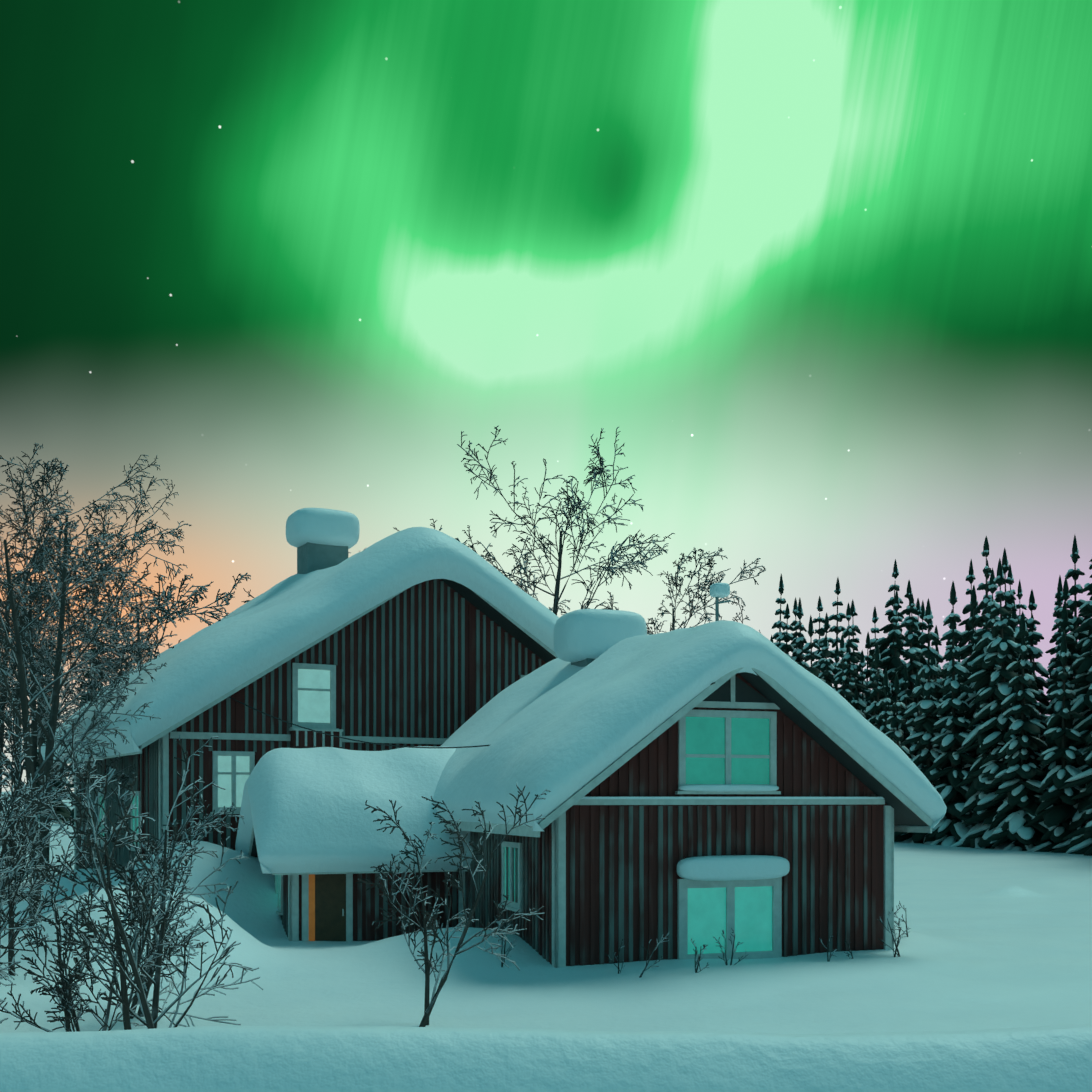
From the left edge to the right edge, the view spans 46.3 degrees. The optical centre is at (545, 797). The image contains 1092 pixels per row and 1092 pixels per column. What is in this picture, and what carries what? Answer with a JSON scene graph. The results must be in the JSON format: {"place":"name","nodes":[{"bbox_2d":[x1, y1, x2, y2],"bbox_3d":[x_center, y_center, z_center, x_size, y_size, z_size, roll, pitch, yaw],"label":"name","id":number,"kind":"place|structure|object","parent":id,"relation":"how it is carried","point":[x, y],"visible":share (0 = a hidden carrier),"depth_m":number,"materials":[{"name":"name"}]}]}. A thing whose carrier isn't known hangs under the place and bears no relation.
{"place":"outdoors","nodes":[
{"label":"outdoors","id":0,"kind":"place"},
{"bbox_2d":[41,527,558,762],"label":"snow","id":1,"kind":"structure","parent":0,"point":[267,629],"depth_m":28.11,"materials":[{"name":"white snow"}]},
{"bbox_2d":[286,508,359,548],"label":"snow cap","id":2,"kind":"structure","parent":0,"point":[323,526],"depth_m":35.59,"materials":[{"name":"white snow"}]},
{"bbox_2d":[0,792,1091,1091],"bbox_3d":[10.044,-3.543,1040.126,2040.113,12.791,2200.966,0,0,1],"label":"snow ground","id":3,"kind":"structure","parent":0,"point":[982,982],"depth_m":16.01,"materials":[{"name":"white snow"}]},
{"bbox_2d":[0,899,44,1022],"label":"shrub","id":4,"kind":"object","parent":3,"relation":"on","point":[17,928],"visible":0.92,"depth_m":11.17,"materials":[{"name":"black plant"}]},
{"bbox_2d":[0,759,71,985],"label":"shrub","id":5,"kind":"object","parent":3,"relation":"on","point":[6,819],"visible":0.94,"depth_m":14.10,"materials":[{"name":"black plant"}]},
{"bbox_2d":[0,583,97,775],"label":"birch","id":6,"kind":"object","parent":3,"relation":"on","point":[53,673],"visible":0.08,"depth_m":69.82,"materials":[{"name":"black plant"}]},
{"bbox_2d":[0,687,104,975],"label":"shrub","id":7,"kind":"object","parent":3,"relation":"on","point":[12,735],"visible":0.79,"depth_m":17.17,"materials":[{"name":"black plant"}]},
{"bbox_2d":[0,846,150,1031],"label":"shrub","id":8,"kind":"object","parent":3,"relation":"on","point":[67,1006],"visible":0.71,"depth_m":12.74,"materials":[{"name":"brown plant"}]},
{"bbox_2d":[0,456,159,809],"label":"birch","id":9,"kind":"object","parent":3,"relation":"on","point":[24,614],"visible":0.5,"depth_m":30.37,"materials":[{"name":"black plant"}]},
{"bbox_2d":[0,526,162,886],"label":"birch","id":10,"kind":"object","parent":3,"relation":"on","point":[34,741],"visible":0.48,"depth_m":30.11,"materials":[{"name":"black plant"}]},
{"bbox_2d":[0,458,166,924],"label":"birch","id":11,"kind":"object","parent":3,"relation":"on","point":[25,704],"visible":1,"depth_m":21.89,"materials":[{"name":"brown plant"}]},
{"bbox_2d":[0,523,166,810],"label":"birch","id":12,"kind":"object","parent":3,"relation":"on","point":[40,757],"visible":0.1,"depth_m":53.12,"materials":[{"name":"black plant"}]},
{"bbox_2d":[0,515,168,884],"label":"birch","id":13,"kind":"object","parent":3,"relation":"on","point":[22,555],"visible":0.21,"depth_m":37.67,"materials":[{"name":"black plant"}]},
{"bbox_2d":[0,443,191,877],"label":"birch","id":14,"kind":"object","parent":3,"relation":"on","point":[58,684],"visible":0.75,"depth_m":26.86,"materials":[{"name":"brown plant"}]},
{"bbox_2d":[10,562,250,724],"bbox_3d":[-12.081,-1.789,36.100,7.181,9.538,5.893,0,0,19],"label":"birch","id":15,"kind":"object","parent":3,"relation":"on","point":[165,613],"visible":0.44,"depth_m":36.41,"materials":[{"name":"black plant"}]},
{"bbox_2d":[17,721,262,1029],"bbox_3d":[-3.706,1.146,11.940,2.086,3.713,1.755,0,0,-43],"label":"shrub","id":16,"kind":"object","parent":3,"relation":"on","point":[152,1018],"visible":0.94,"depth_m":11.94,"materials":[{"name":"brown plant"}]},
{"bbox_2d":[82,794,248,1018],"bbox_3d":[-4.521,1.403,15.158,2.029,2.909,2.256,0,0,1],"label":"shrub","id":17,"kind":"object","parent":3,"relation":"on","point":[173,947],"visible":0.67,"depth_m":15.19,"materials":[{"name":"black plant"}]},
{"bbox_2d":[59,542,557,869],"bbox_3d":[-5.235,-1.753,34.323,13.470,11.020,11.770,0,0,-29],"label":"farmhouse","id":18,"kind":"object","parent":3,"relation":"on","point":[436,662],"visible":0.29,"depth_m":29.05,"materials":[{"name":"brown wood"}]},
{"bbox_2d":[242,549,502,602],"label":"birch","id":19,"kind":"object","parent":3,"relation":"on","point":[248,592],"visible":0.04,"depth_m":47.42,"materials":[{"name":"black plant"}]},
{"bbox_2d":[356,782,550,1026],"bbox_3d":[-1.152,1.355,14.539,2.378,3.054,1.602,0,0,39],"label":"shrub","id":20,"kind":"object","parent":3,"relation":"on","point":[428,1007],"visible":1,"depth_m":14.61,"materials":[{"name":"brown plant"}]},
{"bbox_2d":[494,916,516,966],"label":"twigs","id":21,"kind":"object","parent":3,"relation":"on","point":[501,949],"visible":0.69,"depth_m":19.70,"materials":[{"name":"black plant"}]},
{"bbox_2d":[393,425,674,614],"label":"birch","id":22,"kind":"object","parent":3,"relation":"on","point":[555,608],"visible":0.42,"depth_m":43.91,"materials":[{"name":"brown plant"}]},
{"bbox_2d":[23,535,1091,855],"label":"spruce forest","id":23,"kind":"object","parent":3,"relation":"on","point":[989,747],"visible":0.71,"depth_m":68.57,"materials":[{"name":"green plant"}]},
{"bbox_2d":[248,597,932,967],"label":"cottage","id":24,"kind":"structure","parent":3,"relation":"on","point":[592,867],"depth_m":20.78,"materials":[{"name":"brown wood"}]},
{"bbox_2d":[235,746,471,873],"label":"porch roof snow","id":25,"kind":"structure","parent":24,"relation":"on","point":[302,810],"depth_m":23.82,"materials":[{"name":"white snow"}]},
{"bbox_2d":[229,682,715,747],"bbox_3d":[-2.147,-1.575,23.590,12.064,1.359,0.024,0,0,37],"label":"power cable","id":26,"kind":"object","parent":24,"relation":"attached to","point":[365,741],"visible":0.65,"depth_m":24.68,"materials":[{"name":"black rubber"}]},
{"bbox_2d":[710,583,729,597],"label":"snow cap","id":27,"kind":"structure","parent":24,"relation":"on","point":[720,590],"depth_m":21.61,"materials":[{"name":"white snow"}]},
{"bbox_2d":[679,784,778,791],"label":"sill snow","id":28,"kind":"structure","parent":24,"relation":"on","point":[728,787],"depth_m":20.47,"materials":[{"name":"white snow"}]},
{"bbox_2d":[677,855,789,880],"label":"snow","id":29,"kind":"structure","parent":24,"relation":"attached to","point":[728,867],"depth_m":20.34,"materials":[{"name":"white snow"}]},
{"bbox_2d":[606,932,668,977],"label":"twigs","id":30,"kind":"object","parent":3,"relation":"on","point":[645,969],"visible":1,"depth_m":18.48,"materials":[{"name":"black plant"}]},
{"bbox_2d":[604,547,765,634],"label":"birch","id":31,"kind":"object","parent":3,"relation":"on","point":[709,582],"visible":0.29,"depth_m":50.70,"materials":[{"name":"black plant"}]},
{"bbox_2d":[691,938,708,972],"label":"twigs","id":32,"kind":"object","parent":3,"relation":"on","point":[699,958],"visible":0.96,"depth_m":18.59,"materials":[{"name":"black plant"}]},
{"bbox_2d":[714,928,747,964],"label":"twigs","id":33,"kind":"object","parent":3,"relation":"on","point":[724,954],"visible":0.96,"depth_m":19.41,"materials":[{"name":"black plant"}]},
{"bbox_2d":[819,936,853,961],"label":"twigs","id":34,"kind":"object","parent":3,"relation":"on","point":[828,957],"visible":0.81,"depth_m":19.89,"materials":[{"name":"black plant"}]},
{"bbox_2d":[877,909,910,956],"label":"twigs","id":35,"kind":"object","parent":3,"relation":"on","point":[896,946],"visible":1,"depth_m":20.52,"materials":[{"name":"black plant"}]},
{"bbox_2d":[894,901,909,938],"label":"twigs","id":36,"kind":"object","parent":3,"relation":"on","point":[907,932],"visible":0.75,"depth_m":22.61,"materials":[{"name":"black plant"}]},
{"bbox_2d":[0,0,1091,791],"label":"sky","id":37,"kind":"structure","parent":0,"point":[821,270],"materials":[{"name":"green"}]},
{"bbox_2d":[433,620,946,830],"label":"snow","id":38,"kind":"structure","parent":0,"point":[562,731],"depth_m":20.56,"materials":[{"name":"white snow"}]},
{"bbox_2d":[554,609,646,662],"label":"snow","id":39,"kind":"structure","parent":38,"relation":"on","point":[581,634],"depth_m":25.39,"materials":[{"name":"white snow"}]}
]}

